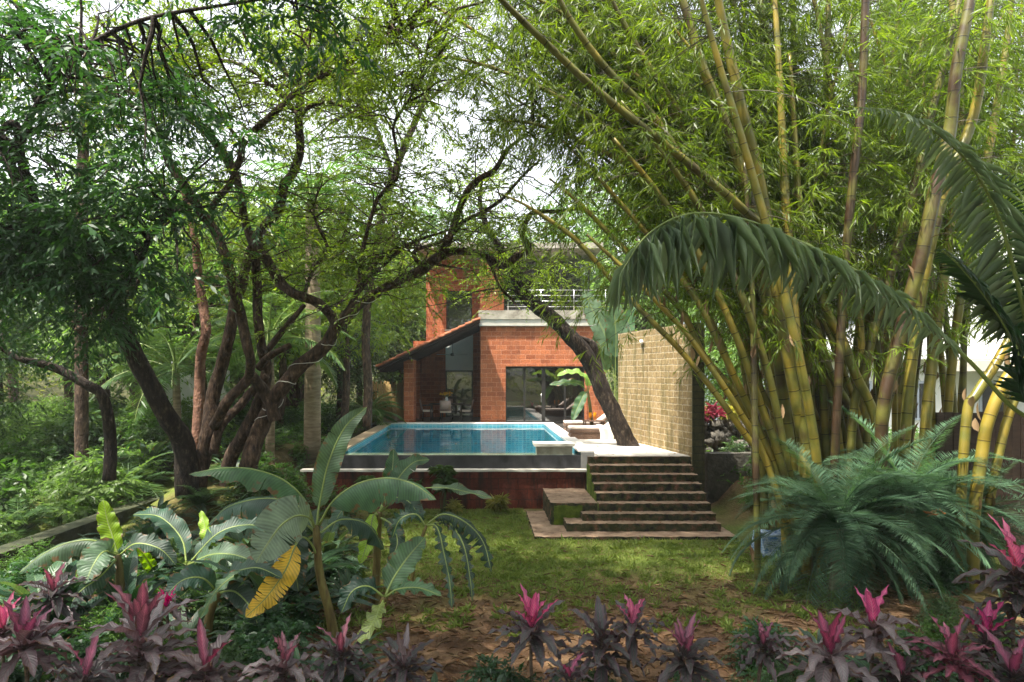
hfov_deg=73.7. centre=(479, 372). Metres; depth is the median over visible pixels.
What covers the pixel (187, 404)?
leafy shrub
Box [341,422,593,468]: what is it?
swimming pool
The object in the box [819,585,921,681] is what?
cordyline
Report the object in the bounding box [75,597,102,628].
strap plant
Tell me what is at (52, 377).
wood
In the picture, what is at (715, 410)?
spiky croton
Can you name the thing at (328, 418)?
leafy shrub
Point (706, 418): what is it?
spiky croton
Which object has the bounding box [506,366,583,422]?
sliding door
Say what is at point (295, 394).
leafy tree
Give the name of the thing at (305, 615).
leafy shrub
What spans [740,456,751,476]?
leafy shrub
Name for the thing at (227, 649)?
fine bush
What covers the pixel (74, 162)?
leafy tree
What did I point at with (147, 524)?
leafy shrub
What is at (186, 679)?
strap plant
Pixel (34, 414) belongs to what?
leafy shrub
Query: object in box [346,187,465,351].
leafy tree
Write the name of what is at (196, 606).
fine bush
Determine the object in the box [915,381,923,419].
window
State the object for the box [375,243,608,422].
brick house
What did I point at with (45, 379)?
leafy tree
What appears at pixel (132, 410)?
leafy shrub
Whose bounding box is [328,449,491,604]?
banana plant
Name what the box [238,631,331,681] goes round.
cordyline
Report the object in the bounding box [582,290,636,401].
traveller palm
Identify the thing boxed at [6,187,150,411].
leafy tree
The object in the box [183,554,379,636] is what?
strap plant
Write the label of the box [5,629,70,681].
leafy shrub
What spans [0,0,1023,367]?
sky
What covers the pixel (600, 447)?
deck
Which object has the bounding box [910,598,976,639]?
fine bush
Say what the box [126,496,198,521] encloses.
strap plant
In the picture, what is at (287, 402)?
leafy tree
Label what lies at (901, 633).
leafy shrub
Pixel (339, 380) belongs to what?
leafy tree
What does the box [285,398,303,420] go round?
leafy shrub
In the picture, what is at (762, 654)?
cordyline
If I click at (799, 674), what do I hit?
fine bush
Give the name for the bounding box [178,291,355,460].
fan frond palm
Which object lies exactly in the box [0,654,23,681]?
leafy shrub
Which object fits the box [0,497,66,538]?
fern
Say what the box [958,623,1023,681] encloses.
cordyline
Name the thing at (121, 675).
leafy shrub
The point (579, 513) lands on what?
stone steps
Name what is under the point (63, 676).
strap plant
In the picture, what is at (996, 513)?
feathery palm
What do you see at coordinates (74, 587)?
strap plant
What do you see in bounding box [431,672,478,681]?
strap plant
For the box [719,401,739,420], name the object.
spiky croton
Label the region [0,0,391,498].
dark leafy tree
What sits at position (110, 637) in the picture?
fine bush
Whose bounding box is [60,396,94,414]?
leafy shrub
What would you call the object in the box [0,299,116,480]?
crooked tree
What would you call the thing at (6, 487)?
leafy shrub
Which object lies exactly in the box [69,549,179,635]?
strap plant
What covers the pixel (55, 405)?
fine bush
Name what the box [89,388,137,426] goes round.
leafy shrub
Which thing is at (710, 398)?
leafy tree
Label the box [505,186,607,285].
leafy tree
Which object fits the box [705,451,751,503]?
concrete wall
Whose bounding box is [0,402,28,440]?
fine bush
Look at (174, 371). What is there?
fan frond palm
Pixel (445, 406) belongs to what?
dining chair
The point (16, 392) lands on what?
leafy tree
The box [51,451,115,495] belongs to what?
leafy shrub
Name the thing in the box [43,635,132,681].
cordyline
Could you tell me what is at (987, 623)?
cordyline
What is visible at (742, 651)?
leafy shrub
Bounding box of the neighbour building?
[671,229,1023,432]
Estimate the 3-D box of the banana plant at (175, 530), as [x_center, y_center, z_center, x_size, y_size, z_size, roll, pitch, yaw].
[-4.109,2.680,9.806,2.346,1.310,1.214,0,0,0]
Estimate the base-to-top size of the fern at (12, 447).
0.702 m
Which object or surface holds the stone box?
on the swimming pool
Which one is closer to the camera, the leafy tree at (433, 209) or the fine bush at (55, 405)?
the fine bush at (55, 405)
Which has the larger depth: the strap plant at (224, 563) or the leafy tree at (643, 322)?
the leafy tree at (643, 322)
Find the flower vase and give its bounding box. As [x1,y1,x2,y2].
[440,392,452,400]
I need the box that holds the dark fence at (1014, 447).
[933,411,1023,556]
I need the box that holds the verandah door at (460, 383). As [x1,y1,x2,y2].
[446,371,472,416]
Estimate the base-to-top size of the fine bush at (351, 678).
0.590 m
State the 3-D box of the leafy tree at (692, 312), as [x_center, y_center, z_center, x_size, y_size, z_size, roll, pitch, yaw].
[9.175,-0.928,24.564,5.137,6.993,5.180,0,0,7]
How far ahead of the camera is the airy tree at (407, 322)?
33.62 m
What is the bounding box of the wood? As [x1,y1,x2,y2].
[3,268,617,401]
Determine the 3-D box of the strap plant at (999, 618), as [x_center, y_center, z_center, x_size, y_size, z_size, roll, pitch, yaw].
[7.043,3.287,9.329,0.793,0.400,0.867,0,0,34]
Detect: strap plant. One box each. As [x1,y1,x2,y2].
[0,557,138,617]
[0,560,158,650]
[6,588,39,633]
[10,647,78,681]
[20,552,119,598]
[24,662,127,681]
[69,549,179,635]
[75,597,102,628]
[79,637,127,675]
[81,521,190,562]
[88,426,138,451]
[89,438,165,461]
[99,441,173,471]
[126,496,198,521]
[128,604,227,647]
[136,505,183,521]
[136,557,282,603]
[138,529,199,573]
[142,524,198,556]
[149,546,255,630]
[156,557,181,576]
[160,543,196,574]
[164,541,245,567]
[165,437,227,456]
[165,658,227,681]
[167,624,216,663]
[183,503,224,521]
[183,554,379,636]
[183,641,258,677]
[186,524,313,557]
[191,510,258,551]
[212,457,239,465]
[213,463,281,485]
[215,534,359,612]
[252,532,357,593]
[252,647,336,681]
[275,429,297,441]
[284,460,312,476]
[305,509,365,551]
[305,514,383,561]
[305,646,387,681]
[308,541,370,584]
[308,561,345,588]
[309,629,387,672]
[315,568,384,610]
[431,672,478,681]
[505,662,568,681]
[787,627,883,681]
[810,661,859,681]
[844,655,956,681]
[853,653,881,681]
[854,660,956,681]
[910,664,964,680]
[929,640,967,681]
[961,593,1023,634]
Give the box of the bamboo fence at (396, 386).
[372,380,403,421]
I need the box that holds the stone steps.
[526,456,736,539]
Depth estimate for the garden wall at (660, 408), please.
18.58 m
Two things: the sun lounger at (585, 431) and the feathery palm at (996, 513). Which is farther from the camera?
the sun lounger at (585, 431)
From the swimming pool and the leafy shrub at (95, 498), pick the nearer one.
the leafy shrub at (95, 498)
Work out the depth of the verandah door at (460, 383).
32.10 m
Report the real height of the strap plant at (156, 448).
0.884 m
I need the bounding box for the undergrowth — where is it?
[0,397,918,503]
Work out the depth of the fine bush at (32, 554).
10.62 m
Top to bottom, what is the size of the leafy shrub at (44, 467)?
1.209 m
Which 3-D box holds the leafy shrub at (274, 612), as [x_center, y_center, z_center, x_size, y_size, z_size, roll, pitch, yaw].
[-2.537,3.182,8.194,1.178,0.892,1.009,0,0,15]
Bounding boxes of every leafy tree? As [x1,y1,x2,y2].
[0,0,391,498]
[0,137,192,397]
[0,174,57,407]
[0,286,71,447]
[6,164,52,406]
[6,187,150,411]
[9,205,198,420]
[91,235,172,408]
[97,178,283,398]
[118,144,255,365]
[147,218,299,395]
[178,281,304,403]
[238,168,359,401]
[258,192,344,409]
[262,222,361,421]
[296,296,390,421]
[299,376,303,401]
[301,236,404,392]
[321,279,416,419]
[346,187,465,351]
[351,286,425,415]
[373,258,425,380]
[396,185,516,318]
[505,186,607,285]
[549,153,715,316]
[551,218,620,370]
[567,211,702,379]
[590,238,677,393]
[614,206,719,327]
[666,300,764,427]
[692,307,764,419]
[802,89,900,208]
[978,102,1023,208]
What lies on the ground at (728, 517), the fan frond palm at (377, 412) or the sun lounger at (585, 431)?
the fan frond palm at (377, 412)
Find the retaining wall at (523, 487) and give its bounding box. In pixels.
[300,468,586,509]
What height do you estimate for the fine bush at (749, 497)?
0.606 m
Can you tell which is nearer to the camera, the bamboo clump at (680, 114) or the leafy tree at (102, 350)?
the bamboo clump at (680, 114)
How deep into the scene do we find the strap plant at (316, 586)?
10.88 m
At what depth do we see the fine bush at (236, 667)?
7.06 m
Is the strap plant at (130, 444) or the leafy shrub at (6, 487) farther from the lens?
the strap plant at (130, 444)
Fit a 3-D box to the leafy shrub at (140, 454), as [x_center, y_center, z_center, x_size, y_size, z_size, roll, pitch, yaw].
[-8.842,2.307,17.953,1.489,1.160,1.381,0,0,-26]
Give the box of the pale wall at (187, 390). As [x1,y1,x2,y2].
[158,370,229,412]
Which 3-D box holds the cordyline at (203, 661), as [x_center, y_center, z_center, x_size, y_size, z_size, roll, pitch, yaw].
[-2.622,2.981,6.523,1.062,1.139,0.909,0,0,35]
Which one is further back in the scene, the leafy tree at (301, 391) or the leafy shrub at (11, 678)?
the leafy tree at (301, 391)
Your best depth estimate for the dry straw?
9.99 m
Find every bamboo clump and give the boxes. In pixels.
[290,0,1010,579]
[757,0,1023,572]
[946,0,1023,590]
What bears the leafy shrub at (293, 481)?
on the ground at (728, 517)
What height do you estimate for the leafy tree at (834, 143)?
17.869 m
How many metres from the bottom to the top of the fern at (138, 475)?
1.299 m
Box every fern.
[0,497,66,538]
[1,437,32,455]
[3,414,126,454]
[72,451,173,501]
[169,485,231,516]
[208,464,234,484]
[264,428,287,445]
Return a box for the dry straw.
[101,510,1023,681]
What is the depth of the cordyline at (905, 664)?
6.26 m
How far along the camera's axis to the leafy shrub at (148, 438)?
18.83 m
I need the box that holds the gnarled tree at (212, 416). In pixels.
[0,0,623,498]
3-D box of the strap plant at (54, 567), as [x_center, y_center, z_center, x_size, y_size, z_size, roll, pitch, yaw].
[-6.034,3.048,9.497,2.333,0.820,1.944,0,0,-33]
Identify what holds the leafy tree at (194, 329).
on the ground at (728, 517)
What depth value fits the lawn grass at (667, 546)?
11.98 m
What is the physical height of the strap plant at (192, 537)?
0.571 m
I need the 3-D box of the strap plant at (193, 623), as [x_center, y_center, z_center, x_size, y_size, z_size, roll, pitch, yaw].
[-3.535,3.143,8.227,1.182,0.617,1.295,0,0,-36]
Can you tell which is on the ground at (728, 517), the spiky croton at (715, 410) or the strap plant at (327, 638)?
the strap plant at (327, 638)
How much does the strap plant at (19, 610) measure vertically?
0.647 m
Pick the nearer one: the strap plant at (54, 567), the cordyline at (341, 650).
the cordyline at (341, 650)
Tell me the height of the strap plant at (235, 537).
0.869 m
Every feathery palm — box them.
[723,425,980,621]
[802,400,1023,596]
[875,455,1023,580]
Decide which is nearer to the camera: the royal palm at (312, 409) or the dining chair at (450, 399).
the royal palm at (312, 409)
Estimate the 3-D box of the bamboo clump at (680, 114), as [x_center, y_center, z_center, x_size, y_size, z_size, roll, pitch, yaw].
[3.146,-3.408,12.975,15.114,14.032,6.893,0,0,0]
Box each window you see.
[446,291,471,328]
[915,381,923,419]
[979,381,1011,411]
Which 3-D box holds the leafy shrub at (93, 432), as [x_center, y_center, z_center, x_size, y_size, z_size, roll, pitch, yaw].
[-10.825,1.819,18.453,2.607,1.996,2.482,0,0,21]
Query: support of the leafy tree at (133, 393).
on the ground at (728, 517)
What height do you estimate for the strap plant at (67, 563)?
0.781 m
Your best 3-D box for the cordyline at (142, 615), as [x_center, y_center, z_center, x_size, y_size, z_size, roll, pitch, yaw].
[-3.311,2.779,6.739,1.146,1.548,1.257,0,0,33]
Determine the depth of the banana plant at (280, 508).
8.31 m
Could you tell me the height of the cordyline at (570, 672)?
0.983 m
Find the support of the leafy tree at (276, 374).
on the ground at (728, 517)
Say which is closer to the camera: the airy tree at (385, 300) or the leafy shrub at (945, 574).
the leafy shrub at (945, 574)
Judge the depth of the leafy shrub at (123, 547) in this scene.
10.52 m
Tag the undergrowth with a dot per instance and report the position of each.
(233, 433)
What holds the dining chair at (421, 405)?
on the house terrace
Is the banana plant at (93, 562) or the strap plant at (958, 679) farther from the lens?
the banana plant at (93, 562)
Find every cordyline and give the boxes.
[0,592,51,664]
[0,595,87,681]
[15,562,97,633]
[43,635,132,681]
[89,580,208,681]
[149,585,190,658]
[152,617,249,681]
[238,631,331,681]
[302,612,380,681]
[364,623,445,681]
[485,583,576,681]
[541,652,603,681]
[557,595,645,681]
[607,593,666,671]
[643,613,725,681]
[733,619,796,681]
[774,605,895,681]
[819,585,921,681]
[848,641,946,681]
[900,616,999,681]
[936,599,1023,680]
[952,513,1023,648]
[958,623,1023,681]
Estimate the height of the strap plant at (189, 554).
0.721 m
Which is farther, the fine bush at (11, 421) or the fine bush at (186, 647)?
the fine bush at (11, 421)
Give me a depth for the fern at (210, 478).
16.14 m
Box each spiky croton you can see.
[444,497,463,513]
[485,491,511,513]
[705,401,725,419]
[705,408,711,421]
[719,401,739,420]
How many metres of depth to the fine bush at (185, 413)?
20.48 m
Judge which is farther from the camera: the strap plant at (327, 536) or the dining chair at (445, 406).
the dining chair at (445, 406)
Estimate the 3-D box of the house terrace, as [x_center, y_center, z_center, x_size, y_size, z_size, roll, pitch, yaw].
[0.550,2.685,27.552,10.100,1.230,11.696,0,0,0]
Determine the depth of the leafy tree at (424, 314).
37.70 m
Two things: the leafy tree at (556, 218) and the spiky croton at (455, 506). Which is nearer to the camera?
the spiky croton at (455, 506)
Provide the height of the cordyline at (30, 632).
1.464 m
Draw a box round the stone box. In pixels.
[532,441,574,454]
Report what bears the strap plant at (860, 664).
on the ground at (728, 517)
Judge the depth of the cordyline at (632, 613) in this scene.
6.75 m
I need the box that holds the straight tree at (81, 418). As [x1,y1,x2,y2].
[0,42,226,501]
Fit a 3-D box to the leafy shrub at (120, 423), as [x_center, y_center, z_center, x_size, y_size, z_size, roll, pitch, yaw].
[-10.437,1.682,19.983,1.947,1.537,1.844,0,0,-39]
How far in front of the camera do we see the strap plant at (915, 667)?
7.24 m
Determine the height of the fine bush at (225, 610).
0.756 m
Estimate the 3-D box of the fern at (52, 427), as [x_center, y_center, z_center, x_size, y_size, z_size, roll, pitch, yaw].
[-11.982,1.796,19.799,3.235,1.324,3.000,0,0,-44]
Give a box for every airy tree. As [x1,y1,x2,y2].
[151,154,297,387]
[166,196,369,431]
[247,161,430,417]
[346,222,426,412]
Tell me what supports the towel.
on the sun lounger at (585, 431)
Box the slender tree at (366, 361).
[227,1,488,426]
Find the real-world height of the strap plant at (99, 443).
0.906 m
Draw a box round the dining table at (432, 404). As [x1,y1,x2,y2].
[428,403,463,420]
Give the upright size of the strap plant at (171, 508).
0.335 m
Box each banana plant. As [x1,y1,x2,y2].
[19,500,176,607]
[133,506,264,604]
[162,556,282,640]
[189,407,435,637]
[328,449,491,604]
[337,536,441,663]
[550,368,606,424]
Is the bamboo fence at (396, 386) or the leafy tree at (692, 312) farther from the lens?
the bamboo fence at (396, 386)
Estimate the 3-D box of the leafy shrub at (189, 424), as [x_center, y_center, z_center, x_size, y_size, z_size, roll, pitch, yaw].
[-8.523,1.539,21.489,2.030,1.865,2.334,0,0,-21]
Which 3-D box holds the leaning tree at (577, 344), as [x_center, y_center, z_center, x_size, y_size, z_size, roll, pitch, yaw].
[1.288,-2.211,18.972,6.687,9.186,4.695,0,0,0]
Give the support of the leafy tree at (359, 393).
on the ground at (728, 517)
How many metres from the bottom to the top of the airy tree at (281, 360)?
8.998 m
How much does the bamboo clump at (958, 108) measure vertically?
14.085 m
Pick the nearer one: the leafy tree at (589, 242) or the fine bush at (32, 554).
the fine bush at (32, 554)
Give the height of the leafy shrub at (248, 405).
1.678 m
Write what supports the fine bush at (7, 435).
on the ground at (728, 517)
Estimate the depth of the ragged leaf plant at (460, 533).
9.15 m
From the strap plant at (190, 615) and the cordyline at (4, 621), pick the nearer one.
the cordyline at (4, 621)
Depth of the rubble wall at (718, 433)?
20.05 m
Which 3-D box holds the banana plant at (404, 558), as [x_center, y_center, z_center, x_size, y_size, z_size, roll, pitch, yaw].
[-1.062,2.772,7.840,1.096,1.622,0.701,0,0,-19]
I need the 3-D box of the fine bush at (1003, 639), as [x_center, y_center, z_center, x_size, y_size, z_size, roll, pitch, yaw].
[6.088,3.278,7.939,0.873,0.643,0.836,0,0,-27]
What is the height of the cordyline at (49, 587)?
1.213 m
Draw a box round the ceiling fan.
[437,341,466,355]
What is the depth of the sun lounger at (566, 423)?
23.70 m
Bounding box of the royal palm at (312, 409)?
[220,130,397,463]
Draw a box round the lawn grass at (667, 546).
[312,507,919,641]
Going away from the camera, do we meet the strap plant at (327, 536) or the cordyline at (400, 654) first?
the cordyline at (400, 654)
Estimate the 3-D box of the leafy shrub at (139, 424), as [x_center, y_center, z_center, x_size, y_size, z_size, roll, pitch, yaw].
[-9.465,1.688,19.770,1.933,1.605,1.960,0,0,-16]
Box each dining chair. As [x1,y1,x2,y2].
[419,400,433,420]
[440,401,451,421]
[442,398,452,419]
[460,399,473,420]
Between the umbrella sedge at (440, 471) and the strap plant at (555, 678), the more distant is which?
the umbrella sedge at (440, 471)
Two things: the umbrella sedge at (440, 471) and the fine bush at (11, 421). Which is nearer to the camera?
the umbrella sedge at (440, 471)
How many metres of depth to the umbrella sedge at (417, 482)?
16.97 m
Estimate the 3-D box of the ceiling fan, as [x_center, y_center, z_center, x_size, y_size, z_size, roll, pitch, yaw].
[-1.200,-1.070,29.600,1.089,0.660,1.089,0,0,25]
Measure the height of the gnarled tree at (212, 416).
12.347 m
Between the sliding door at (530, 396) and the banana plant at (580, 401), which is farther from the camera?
the sliding door at (530, 396)
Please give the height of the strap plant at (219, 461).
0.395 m
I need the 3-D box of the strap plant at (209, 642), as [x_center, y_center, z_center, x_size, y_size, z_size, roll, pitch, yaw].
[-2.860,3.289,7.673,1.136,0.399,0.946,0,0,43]
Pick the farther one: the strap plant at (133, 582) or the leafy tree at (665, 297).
the leafy tree at (665, 297)
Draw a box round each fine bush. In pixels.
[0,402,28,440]
[0,411,28,474]
[0,536,73,585]
[1,418,17,445]
[8,407,39,441]
[10,394,73,443]
[18,419,73,458]
[21,462,97,529]
[68,598,148,652]
[134,398,192,445]
[137,570,163,598]
[157,632,219,680]
[165,566,228,623]
[180,654,253,681]
[187,597,241,652]
[198,621,279,681]
[322,537,369,579]
[332,673,372,681]
[727,659,800,681]
[736,487,752,505]
[755,659,810,681]
[894,610,981,677]
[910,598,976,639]
[926,590,963,615]
[974,624,1017,659]
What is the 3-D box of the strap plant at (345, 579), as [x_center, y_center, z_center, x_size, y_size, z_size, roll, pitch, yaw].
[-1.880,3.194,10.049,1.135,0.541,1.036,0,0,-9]
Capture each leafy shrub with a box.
[0,428,66,482]
[0,456,58,525]
[0,497,27,545]
[0,559,47,606]
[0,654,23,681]
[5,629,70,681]
[12,447,66,488]
[14,397,74,441]
[30,405,127,480]
[32,447,148,526]
[50,630,111,675]
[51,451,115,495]
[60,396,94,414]
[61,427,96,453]
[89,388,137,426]
[91,540,165,601]
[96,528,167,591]
[110,652,156,679]
[115,404,146,450]
[117,439,173,479]
[118,396,190,444]
[120,407,171,448]
[121,419,173,460]
[130,504,180,533]
[181,393,237,445]
[181,396,192,425]
[220,482,264,512]
[221,395,253,441]
[225,604,318,660]
[226,587,274,629]
[238,451,276,493]
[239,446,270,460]
[239,617,320,678]
[247,647,306,677]
[263,461,306,497]
[273,593,325,637]
[275,418,288,439]
[278,405,303,436]
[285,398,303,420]
[288,441,314,466]
[288,475,320,508]
[292,420,303,440]
[314,484,360,516]
[321,409,339,434]
[324,558,363,596]
[460,652,542,681]
[581,668,618,681]
[668,670,709,681]
[719,437,746,452]
[721,615,803,681]
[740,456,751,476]
[868,630,944,681]
[909,550,971,596]
[930,654,1006,681]
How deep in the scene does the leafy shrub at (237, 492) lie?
14.62 m
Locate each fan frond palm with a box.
[89,324,260,424]
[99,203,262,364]
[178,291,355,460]
[333,391,406,432]
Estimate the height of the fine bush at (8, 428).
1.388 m
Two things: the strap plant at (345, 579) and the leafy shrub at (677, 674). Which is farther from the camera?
the strap plant at (345, 579)
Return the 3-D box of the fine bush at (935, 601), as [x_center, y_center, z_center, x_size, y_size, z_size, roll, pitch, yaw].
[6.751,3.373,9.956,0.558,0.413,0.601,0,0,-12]
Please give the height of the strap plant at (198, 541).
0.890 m
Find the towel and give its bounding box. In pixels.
[597,424,613,439]
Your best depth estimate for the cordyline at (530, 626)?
6.84 m
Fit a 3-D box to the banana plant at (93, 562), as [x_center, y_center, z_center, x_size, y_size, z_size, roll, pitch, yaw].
[-5.134,2.408,9.206,1.807,1.285,0.929,0,0,-33]
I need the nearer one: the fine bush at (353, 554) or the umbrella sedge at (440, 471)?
the fine bush at (353, 554)
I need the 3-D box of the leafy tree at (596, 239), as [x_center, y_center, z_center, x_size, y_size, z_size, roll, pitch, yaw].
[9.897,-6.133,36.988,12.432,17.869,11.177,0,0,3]
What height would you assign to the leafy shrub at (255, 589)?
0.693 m
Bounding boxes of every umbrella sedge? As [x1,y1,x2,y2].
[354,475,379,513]
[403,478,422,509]
[426,464,457,511]
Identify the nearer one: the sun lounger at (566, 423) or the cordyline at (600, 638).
the cordyline at (600, 638)
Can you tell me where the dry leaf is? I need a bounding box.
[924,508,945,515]
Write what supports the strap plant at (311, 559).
on the ground at (728, 517)
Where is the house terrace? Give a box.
[371,417,607,428]
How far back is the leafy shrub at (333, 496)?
16.74 m
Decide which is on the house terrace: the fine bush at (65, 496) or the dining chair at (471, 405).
the dining chair at (471, 405)
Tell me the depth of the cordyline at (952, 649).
6.18 m
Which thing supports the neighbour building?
on the ground at (728, 517)
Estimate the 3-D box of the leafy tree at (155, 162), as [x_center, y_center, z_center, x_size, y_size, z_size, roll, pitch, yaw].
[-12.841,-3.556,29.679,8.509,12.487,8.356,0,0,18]
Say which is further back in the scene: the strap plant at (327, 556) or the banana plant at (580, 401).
the banana plant at (580, 401)
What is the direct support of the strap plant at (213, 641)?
on the ground at (728, 517)
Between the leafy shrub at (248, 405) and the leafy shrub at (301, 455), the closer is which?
the leafy shrub at (301, 455)
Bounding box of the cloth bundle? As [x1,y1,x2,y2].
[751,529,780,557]
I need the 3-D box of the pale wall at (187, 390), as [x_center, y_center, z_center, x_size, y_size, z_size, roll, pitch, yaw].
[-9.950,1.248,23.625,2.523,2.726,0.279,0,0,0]
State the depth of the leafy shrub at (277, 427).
22.89 m
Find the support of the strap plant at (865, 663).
on the ground at (728, 517)
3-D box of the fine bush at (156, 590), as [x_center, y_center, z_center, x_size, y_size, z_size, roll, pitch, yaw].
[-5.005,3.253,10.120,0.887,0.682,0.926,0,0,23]
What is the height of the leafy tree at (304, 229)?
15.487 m
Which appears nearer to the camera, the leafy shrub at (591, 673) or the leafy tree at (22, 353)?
the leafy shrub at (591, 673)
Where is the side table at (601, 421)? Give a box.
[582,420,604,424]
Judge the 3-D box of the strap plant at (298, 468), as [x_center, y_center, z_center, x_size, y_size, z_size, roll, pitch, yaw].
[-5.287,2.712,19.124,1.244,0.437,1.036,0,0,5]
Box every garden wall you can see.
[0,495,160,584]
[618,323,704,491]
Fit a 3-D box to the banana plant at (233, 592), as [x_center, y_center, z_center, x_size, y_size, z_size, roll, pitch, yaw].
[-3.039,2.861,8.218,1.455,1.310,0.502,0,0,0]
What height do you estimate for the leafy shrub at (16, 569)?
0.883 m
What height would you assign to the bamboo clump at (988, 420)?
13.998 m
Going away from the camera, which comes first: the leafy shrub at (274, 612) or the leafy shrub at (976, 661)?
the leafy shrub at (976, 661)
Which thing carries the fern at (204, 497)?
on the ground at (728, 517)
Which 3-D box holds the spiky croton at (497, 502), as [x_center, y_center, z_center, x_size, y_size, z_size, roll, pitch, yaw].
[0.475,3.234,16.968,0.804,0.600,0.697,0,0,37]
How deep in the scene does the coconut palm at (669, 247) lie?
6.50 m
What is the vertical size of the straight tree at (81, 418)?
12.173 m
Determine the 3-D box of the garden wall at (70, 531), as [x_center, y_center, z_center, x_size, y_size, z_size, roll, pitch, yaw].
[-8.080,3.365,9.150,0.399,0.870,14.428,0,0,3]
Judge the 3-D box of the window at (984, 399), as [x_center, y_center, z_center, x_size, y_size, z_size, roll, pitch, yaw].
[19.650,1.050,25.959,1.300,1.500,0.077,0,0,0]
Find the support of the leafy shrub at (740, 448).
on the ground at (728, 517)
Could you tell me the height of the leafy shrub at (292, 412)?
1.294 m
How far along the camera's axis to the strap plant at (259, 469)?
15.72 m
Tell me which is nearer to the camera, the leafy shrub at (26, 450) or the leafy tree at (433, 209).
the leafy shrub at (26, 450)
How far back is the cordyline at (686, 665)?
6.16 m
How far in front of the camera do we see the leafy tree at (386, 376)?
33.41 m
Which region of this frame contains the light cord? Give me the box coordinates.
[254,298,377,420]
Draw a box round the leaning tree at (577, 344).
[408,141,639,445]
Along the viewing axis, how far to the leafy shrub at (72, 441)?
19.14 m
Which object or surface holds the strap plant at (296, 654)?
on the ground at (728, 517)
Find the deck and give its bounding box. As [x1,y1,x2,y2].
[579,439,689,490]
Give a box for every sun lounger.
[563,414,606,431]
[567,422,614,438]
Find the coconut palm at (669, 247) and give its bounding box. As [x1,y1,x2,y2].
[605,107,1023,417]
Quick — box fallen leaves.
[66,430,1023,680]
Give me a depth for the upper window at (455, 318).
32.44 m
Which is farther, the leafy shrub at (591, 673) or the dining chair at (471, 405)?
the dining chair at (471, 405)
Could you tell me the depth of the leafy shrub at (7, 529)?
13.22 m
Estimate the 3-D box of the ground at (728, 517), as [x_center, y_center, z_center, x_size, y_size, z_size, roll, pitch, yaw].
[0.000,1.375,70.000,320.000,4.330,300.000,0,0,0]
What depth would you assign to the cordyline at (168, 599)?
7.58 m
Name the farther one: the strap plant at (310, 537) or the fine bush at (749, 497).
the fine bush at (749, 497)
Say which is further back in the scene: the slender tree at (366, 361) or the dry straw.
the slender tree at (366, 361)
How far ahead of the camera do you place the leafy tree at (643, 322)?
30.42 m
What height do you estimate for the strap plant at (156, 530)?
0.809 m
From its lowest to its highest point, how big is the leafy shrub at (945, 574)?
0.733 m
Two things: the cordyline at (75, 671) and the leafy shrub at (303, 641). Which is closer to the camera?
the cordyline at (75, 671)
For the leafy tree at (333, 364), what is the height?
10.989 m
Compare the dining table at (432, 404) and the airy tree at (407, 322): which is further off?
the airy tree at (407, 322)
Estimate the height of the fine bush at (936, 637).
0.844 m
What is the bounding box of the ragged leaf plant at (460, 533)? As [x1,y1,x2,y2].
[389,503,493,607]
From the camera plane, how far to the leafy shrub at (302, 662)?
7.44 m
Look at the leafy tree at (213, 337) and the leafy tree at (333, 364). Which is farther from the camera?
the leafy tree at (333, 364)
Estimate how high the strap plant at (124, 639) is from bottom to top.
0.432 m
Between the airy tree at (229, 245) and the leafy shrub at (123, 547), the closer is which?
the leafy shrub at (123, 547)
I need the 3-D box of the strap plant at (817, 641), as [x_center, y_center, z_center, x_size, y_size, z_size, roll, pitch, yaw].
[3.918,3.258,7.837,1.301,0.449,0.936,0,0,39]
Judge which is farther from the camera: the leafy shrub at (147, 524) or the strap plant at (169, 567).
the leafy shrub at (147, 524)
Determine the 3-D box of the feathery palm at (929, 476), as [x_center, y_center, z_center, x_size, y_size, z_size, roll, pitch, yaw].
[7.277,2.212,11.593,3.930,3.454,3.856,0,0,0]
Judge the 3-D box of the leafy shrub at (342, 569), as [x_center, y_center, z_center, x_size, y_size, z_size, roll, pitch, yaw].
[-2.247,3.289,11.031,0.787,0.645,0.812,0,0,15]
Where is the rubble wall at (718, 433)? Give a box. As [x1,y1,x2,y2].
[705,416,750,451]
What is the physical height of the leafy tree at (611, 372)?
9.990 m
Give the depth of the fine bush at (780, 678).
6.93 m
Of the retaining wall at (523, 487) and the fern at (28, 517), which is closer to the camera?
the fern at (28, 517)
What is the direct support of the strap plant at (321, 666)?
on the ground at (728, 517)
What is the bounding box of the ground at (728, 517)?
[0,369,1023,681]
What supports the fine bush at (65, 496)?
on the ground at (728, 517)
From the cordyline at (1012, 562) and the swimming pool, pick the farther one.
the swimming pool
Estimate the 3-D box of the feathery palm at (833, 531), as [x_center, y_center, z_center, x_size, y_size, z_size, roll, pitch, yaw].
[5.852,2.500,10.995,3.692,3.283,3.784,0,0,17]

